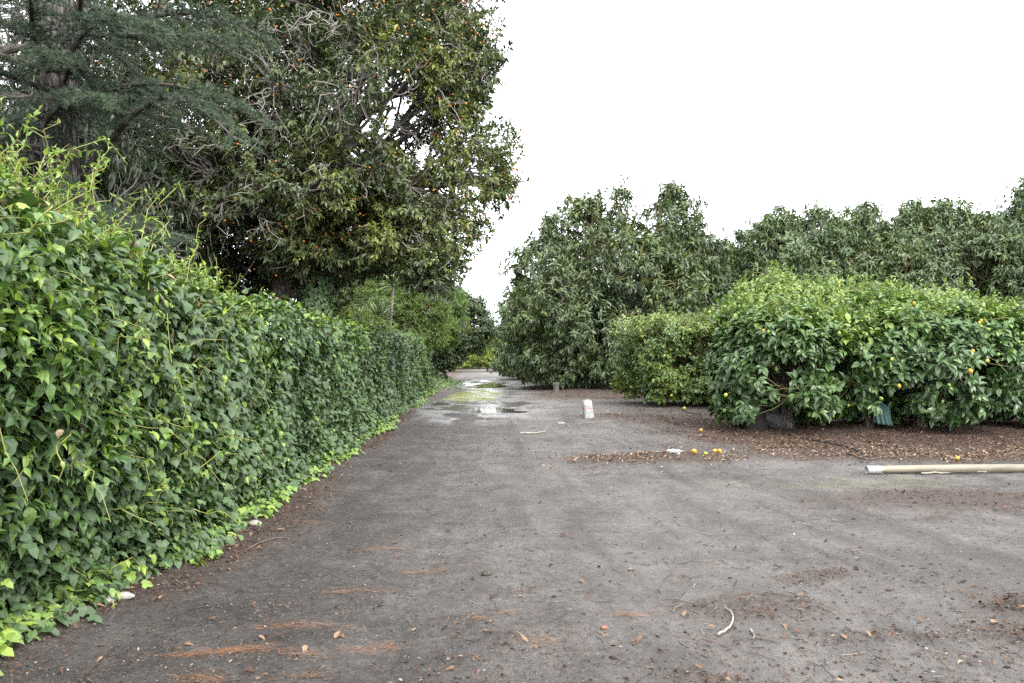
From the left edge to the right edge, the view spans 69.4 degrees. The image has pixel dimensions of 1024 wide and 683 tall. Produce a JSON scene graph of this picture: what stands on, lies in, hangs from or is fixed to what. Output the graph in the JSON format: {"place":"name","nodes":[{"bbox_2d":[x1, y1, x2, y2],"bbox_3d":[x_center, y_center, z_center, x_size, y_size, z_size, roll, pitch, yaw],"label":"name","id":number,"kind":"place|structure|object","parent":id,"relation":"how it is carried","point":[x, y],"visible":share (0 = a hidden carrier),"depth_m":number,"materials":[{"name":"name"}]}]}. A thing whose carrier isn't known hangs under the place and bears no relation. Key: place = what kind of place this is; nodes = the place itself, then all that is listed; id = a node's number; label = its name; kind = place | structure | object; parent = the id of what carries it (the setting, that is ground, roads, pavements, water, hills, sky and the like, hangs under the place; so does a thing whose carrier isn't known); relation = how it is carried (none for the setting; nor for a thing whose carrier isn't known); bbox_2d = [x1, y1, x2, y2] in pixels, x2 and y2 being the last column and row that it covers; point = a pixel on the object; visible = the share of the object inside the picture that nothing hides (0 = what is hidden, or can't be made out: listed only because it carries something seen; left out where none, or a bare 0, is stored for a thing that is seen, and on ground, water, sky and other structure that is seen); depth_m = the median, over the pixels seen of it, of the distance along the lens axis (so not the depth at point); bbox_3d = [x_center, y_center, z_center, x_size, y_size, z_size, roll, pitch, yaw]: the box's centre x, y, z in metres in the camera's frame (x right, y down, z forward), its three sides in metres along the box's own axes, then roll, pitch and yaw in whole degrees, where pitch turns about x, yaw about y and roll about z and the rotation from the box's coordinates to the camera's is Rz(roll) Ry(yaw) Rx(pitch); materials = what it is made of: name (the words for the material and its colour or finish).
{"place":"outdoors","nodes":[
{"label":"outdoors","id":0,"kind":"place"},
{"bbox_2d":[0,367,1023,682],"bbox_3d":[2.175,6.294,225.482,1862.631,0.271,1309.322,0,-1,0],"label":"ground","id":1,"kind":"structure","parent":0,"point":[552,483],"depth_m":4.83,"materials":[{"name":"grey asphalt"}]},
{"bbox_2d":[0,0,214,316],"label":"shade tree","id":2,"kind":"object","parent":1,"relation":"on","point":[144,173],"visible":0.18,"depth_m":12.68,"materials":[{"name":"green plant"}]},
{"bbox_2d":[106,596,116,602],"bbox_3d":[-2.139,1.371,3.924,0.080,0.040,0.060,4,-3,-23],"label":"loose stone","id":3,"kind":"object","parent":1,"relation":"on","point":[109,598],"visible":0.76,"depth_m":3.91,"materials":[{"name":"white stone"}]},
{"bbox_2d":[116,591,134,599],"bbox_3d":[-2.096,1.376,4.010,0.107,0.042,0.055,3,-2,-6],"label":"loose stone","id":4,"kind":"object","parent":1,"relation":"on","point":[125,595],"visible":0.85,"depth_m":3.99,"materials":[{"name":"white stone"}]},
{"bbox_2d":[0,0,282,256],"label":"cedar tree","id":5,"kind":"object","parent":1,"relation":"on","point":[54,42],"visible":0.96,"depth_m":8.27,"materials":[{"name":"green plant"}]},
{"bbox_2d":[0,0,287,337],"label":"shade tree","id":6,"kind":"object","parent":1,"relation":"on","point":[232,261],"visible":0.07,"depth_m":14.73,"materials":[{"name":"green plant"}]},
{"bbox_2d":[0,102,439,675],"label":"ivy hedge","id":7,"kind":"object","parent":1,"relation":"on","point":[310,396],"visible":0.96,"depth_m":4.80,"materials":[{"name":"green plant"}]},
{"bbox_2d":[0,96,274,640],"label":"climbing vine","id":8,"kind":"object","parent":7,"relation":"on","point":[50,254],"visible":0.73,"depth_m":3.74,"materials":[{"name":"green plant"}]},
{"bbox_2d":[249,520,261,525],"bbox_3d":[-1.991,1.412,5.745,0.098,0.052,0.069,3,-1,0],"label":"loose stone","id":9,"kind":"object","parent":1,"relation":"on","point":[253,522],"visible":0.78,"depth_m":5.72,"materials":[{"name":"white stone"}]},
{"bbox_2d":[248,537,294,549],"bbox_3d":[-1.751,1.442,5.313,0.098,0.027,0.410,-1,-2,33],"label":"fallen stick","id":10,"kind":"object","parent":1,"relation":"on","point":[268,540],"visible":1,"depth_m":5.35,"materials":[{"name":"beige wood"}]},
{"bbox_2d":[22,0,530,313],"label":"fruiting tree","id":11,"kind":"object","parent":1,"relation":"on","point":[324,192],"visible":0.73,"depth_m":13.85,"materials":[{"name":"green plant"}]},
{"bbox_2d":[300,275,336,317],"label":"climbing ivy","id":12,"kind":"object","parent":11,"relation":"attached to","point":[320,294],"visible":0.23,"depth_m":14.69,"materials":[{"name":"green plant"}]},
{"bbox_2d":[331,263,392,324],"bbox_3d":[-7.000,-1.300,32.982,3.507,7.093,6.334,1,-2,-36],"label":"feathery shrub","id":13,"kind":"object","parent":1,"relation":"on","point":[363,300],"visible":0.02,"depth_m":31.42,"materials":[{"name":"green plant"}]},
{"bbox_2d":[332,301,399,340],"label":"bright shrub","id":14,"kind":"object","parent":1,"relation":"on","point":[362,315],"visible":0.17,"depth_m":18.59,"materials":[{"name":"green plant"}]},
{"bbox_2d":[344,271,414,326],"bbox_3d":[-4.389,-0.313,24.158,2.845,4.470,2.224,0,-1,0],"label":"yucca","id":15,"kind":"object","parent":1,"relation":"on","point":[381,309],"visible":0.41,"depth_m":24.19,"materials":[{"name":"green plant"}]},
{"bbox_2d":[334,268,453,354],"bbox_3d":[-4.887,-0.369,27.614,5.507,4.892,3.049,0,-1,0],"label":"feathery shrub","id":16,"kind":"object","parent":1,"relation":"on","point":[408,306],"visible":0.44,"depth_m":27.12,"materials":[{"name":"green plant"}]},
{"bbox_2d":[396,271,473,350],"bbox_3d":[-4.527,-0.873,36.447,3.354,6.360,6.058,-1,-2,41],"label":"feathery shrub","id":17,"kind":"object","parent":1,"relation":"on","point":[456,329],"visible":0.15,"depth_m":37.27,"materials":[{"name":"green plant"}]},
{"bbox_2d":[430,351,473,389],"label":"ground ivy","id":18,"kind":"object","parent":1,"relation":"on","point":[443,377],"visible":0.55,"depth_m":40.93,"materials":[{"name":"green plant"}]},
{"bbox_2d":[446,362,464,371],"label":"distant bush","id":19,"kind":"object","parent":1,"relation":"on","point":[459,366],"depth_m":70.67,"materials":[{"name":"green plant"}]},
{"bbox_2d":[431,284,499,379],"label":"evergreen tree","id":20,"kind":"object","parent":1,"relation":"on","point":[484,330],"visible":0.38,"depth_m":41.46,"materials":[{"name":"green plant"}]},
{"bbox_2d":[462,323,481,368],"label":"avocado tree","id":21,"kind":"object","parent":1,"relation":"on","point":[468,362],"visible":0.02,"depth_m":90.81,"materials":[{"name":"green plant"}]},
{"bbox_2d":[463,337,506,371],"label":"distant bush","id":22,"kind":"object","parent":1,"relation":"on","point":[474,360],"visible":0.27,"depth_m":73.34,"materials":[{"name":"green plant"}]},
{"bbox_2d":[481,570,491,575],"bbox_3d":[-0.155,1.440,4.594,0.072,0.044,0.056,3,-2,-17],"label":"loose stone","id":23,"kind":"object","parent":1,"relation":"on","point":[486,572],"visible":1,"depth_m":4.58,"materials":[{"name":"grey stone"}]},
{"bbox_2d":[466,381,509,387],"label":"puddle water","id":24,"kind":"structure","parent":1,"relation":"on","point":[489,385],"depth_m":36.78,"materials":[{"name":"green liquid"}]},
{"bbox_2d":[477,326,502,368],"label":"avocado tree","id":25,"kind":"object","parent":1,"relation":"on","point":[493,349],"visible":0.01,"depth_m":94.27,"materials":[{"name":"green plant"}]},
{"bbox_2d":[473,407,527,412],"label":"puddle water","id":26,"kind":"structure","parent":1,"relation":"on","point":[486,410],"depth_m":19.32,"materials":[{"name":"grey liquid"}]},
{"bbox_2d":[0,381,1023,682],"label":"leaf litter","id":27,"kind":"object","parent":1,"relation":"on","point":[808,445],"visible":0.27,"depth_m":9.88,"materials":[{"name":"brown plant"}]},
{"bbox_2d":[3,455,1023,682],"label":"pine needles","id":28,"kind":"object","parent":1,"relation":"on","point":[223,650],"visible":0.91,"depth_m":3.49,"materials":[{"name":"brown plant"}]},
{"bbox_2d":[520,431,545,433],"bbox_3d":[0.406,1.635,13.361,0.089,0.052,0.733,-1,-2,43],"label":"fallen stick","id":29,"kind":"object","parent":1,"relation":"on","point":[531,432],"visible":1,"depth_m":13.24,"materials":[{"name":"beige wood"}]},
{"bbox_2d":[52,420,1023,682],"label":"twig debris","id":30,"kind":"object","parent":1,"relation":"on","point":[672,602],"visible":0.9,"depth_m":4.00,"materials":[{"name":"brown wood"}]},
{"bbox_2d":[487,265,592,378],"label":"avocado tree","id":31,"kind":"object","parent":1,"relation":"on","point":[497,365],"visible":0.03,"depth_m":45.85,"materials":[{"name":"green plant"}]},
{"bbox_2d":[553,382,558,392],"bbox_3d":[1.650,1.781,27.717,0.300,0.514,0.300,0,-1,0],"label":"tree stump","id":32,"kind":"object","parent":1,"relation":"on","point":[556,388],"visible":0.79,"depth_m":27.63,"materials":[{"name":"grey wood"}]},
{"bbox_2d":[582,399,593,418],"bbox_3d":[1.709,1.518,16.617,0.267,0.432,0.190,0,-1,-14],"label":"trunk guard","id":33,"kind":"object","parent":1,"relation":"on","point":[587,409],"visible":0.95,"depth_m":16.53,"materials":[{"name":"white plastic"}]},
{"bbox_2d":[485,173,735,388],"bbox_3d":[4.804,-2.615,33.223,11.346,9.691,9.968,0,-1,-14],"label":"avocado tree","id":34,"kind":"object","parent":1,"relation":"on","point":[612,287],"visible":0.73,"depth_m":30.88,"materials":[{"name":"green plant"}]},
{"bbox_2d":[293,410,1023,678],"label":"dirt crumbs","id":35,"kind":"object","parent":1,"relation":"on","point":[814,634],"visible":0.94,"depth_m":3.98,"materials":[{"name":"soil"}]},
{"bbox_2d":[667,449,681,453],"bbox_3d":[2.233,1.512,10.162,0.219,0.070,0.149,0,-1,0],"label":"paper scrap","id":36,"kind":"object","parent":1,"relation":"on","point":[674,451],"visible":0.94,"depth_m":10.13,"materials":[{"name":"white paper"}]},
{"bbox_2d":[630,224,726,304],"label":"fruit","id":37,"kind":"object","parent":1,"relation":"on","point":[692,250],"visible":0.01,"depth_m":41.00,"materials":[{"name":"green plant"}]},
{"bbox_2d":[608,303,768,404],"bbox_3d":[4.861,0.400,20.825,4.499,3.001,4.357,0,-1,0],"label":"lemon bush","id":38,"kind":"object","parent":1,"relation":"on","point":[675,378],"visible":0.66,"depth_m":19.55,"materials":[{"name":"green plant"}]},
{"bbox_2d":[717,605,733,635],"bbox_3d":[1.115,1.448,3.838,0.066,0.031,0.391,-1,-1,21],"label":"fallen stick","id":39,"kind":"object","parent":1,"relation":"on","point":[725,629],"visible":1,"depth_m":3.76,"materials":[{"name":"beige wood"}]},
{"bbox_2d":[687,340,771,382],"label":"lemon bush","id":40,"kind":"object","parent":1,"relation":"on","point":[699,343],"depth_m":23.16,"materials":[{"name":"green plant"}]},
{"bbox_2d":[689,217,818,344],"bbox_3d":[12.049,-1.897,38.381,8.473,8.528,9.644,1,-2,-42],"label":"avocado tree","id":41,"kind":"object","parent":1,"relation":"on","point":[744,265],"visible":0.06,"depth_m":36.02,"materials":[{"name":"green plant"}]},
{"bbox_2d":[765,410,795,427],"bbox_3d":[4.850,1.448,13.525,0.684,0.391,0.528,6,3,-17],"label":"boulder","id":42,"kind":"object","parent":1,"relation":"on","point":[774,418],"visible":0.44,"depth_m":13.32,"materials":[{"name":"grey stone"}]},
{"bbox_2d":[699,280,892,430],"bbox_3d":[4.997,0.267,13.475,2.990,2.899,3.215,0,-1,0],"label":"lemon bush","id":43,"kind":"object","parent":1,"relation":"on","point":[789,335],"visible":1,"depth_m":12.59,"materials":[{"name":"green plant"}]},
{"bbox_2d":[687,194,918,347],"bbox_3d":[14.172,-2.362,36.012,10.355,9.297,9.985,1,-2,-33],"label":"avocado tree","id":44,"kind":"object","parent":1,"relation":"on","point":[832,236],"visible":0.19,"depth_m":34.46,"materials":[{"name":"green plant"}]},
{"bbox_2d":[728,259,908,391],"bbox_3d":[7.442,-0.055,17.897,4.274,3.826,4.244,-1,-1,25],"label":"lemon bush","id":45,"kind":"object","parent":1,"relation":"on","point":[830,291],"visible":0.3,"depth_m":17.43,"materials":[{"name":"green plant"}]},
{"bbox_2d":[801,437,863,453],"bbox_3d":[4.787,1.534,11.035,0.140,0.040,1.951,0,-1,-3],"label":"irrigation hose","id":46,"kind":"object","parent":1,"relation":"on","point":[834,444],"visible":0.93,"depth_m":11.09,"materials":[{"name":"black rubber"}]},
{"bbox_2d":[846,452,884,459],"bbox_3d":[4.613,1.511,9.718,0.481,0.050,0.259,-1,-2,39],"label":"fallen stick","id":47,"kind":"object","parent":1,"relation":"on","point":[863,457],"visible":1,"depth_m":9.64,"materials":[{"name":"grey wood"}]},
{"bbox_2d":[817,269,1023,430],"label":"lemon bush","id":48,"kind":"object","parent":1,"relation":"on","point":[941,358],"visible":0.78,"depth_m":12.41,"materials":[{"name":"green plant"}]},
{"bbox_2d":[872,402,893,425],"bbox_3d":[6.499,1.265,12.956,0.380,0.432,0.138,0,-1,7],"label":"trunk cloth","id":49,"kind":"object","parent":48,"relation":"attached to","point":[884,418],"visible":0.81,"depth_m":12.93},
{"bbox_2d":[825,194,1023,309],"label":"avocado tree","id":50,"kind":"object","parent":1,"relation":"on","point":[902,237],"visible":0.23,"depth_m":32.76,"materials":[{"name":"green plant"}]},
{"bbox_2d":[864,464,1023,473],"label":"plastic pipe","id":51,"kind":"object","parent":1,"relation":"on","point":[961,468],"visible":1,"depth_m":8.57,"materials":[{"name":"beige plastic"}]},
{"bbox_2d":[900,278,1006,405],"bbox_3d":[10.688,0.176,18.405,4.274,3.348,4.139,0,-1,-21],"label":"lemon bush","id":52,"kind":"object","parent":1,"relation":"on","point":[950,293],"visible":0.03,"depth_m":17.20,"materials":[{"name":"green plant"}]},
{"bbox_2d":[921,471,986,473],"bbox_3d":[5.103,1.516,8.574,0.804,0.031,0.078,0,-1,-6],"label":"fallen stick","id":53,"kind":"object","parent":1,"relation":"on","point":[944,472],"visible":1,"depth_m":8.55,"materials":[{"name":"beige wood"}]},
{"bbox_2d":[906,202,1023,286],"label":"avocado tree","id":54,"kind":"object","parent":1,"relation":"on","point":[963,230],"depth_m":37.48,"materials":[{"name":"green plant"}]},
{"bbox_2d":[948,293,1023,424],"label":"lemon bush","id":55,"kind":"object","parent":1,"relation":"on","point":[1007,415],"visible":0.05,"depth_m":13.35,"materials":[{"name":"green plant"}]},
{"bbox_2d":[959,174,1023,302],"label":"avocado tree","id":56,"kind":"object","parent":1,"relation":"on","point":[1014,227],"visible":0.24,"depth_m":32.06,"materials":[{"name":"green plant"}]},
{"bbox_2d":[987,293,1012,309],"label":"lemon bush","id":57,"kind":"object","parent":1,"relation":"on","point":[1001,300],"visible":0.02,"depth_m":19.73,"materials":[{"name":"green plant"}]},
{"bbox_2d":[0,0,1023,338],"label":"sky","id":58,"kind":"structure","parent":0,"point":[754,106],"materials":[{"name":"white"}]}
]}

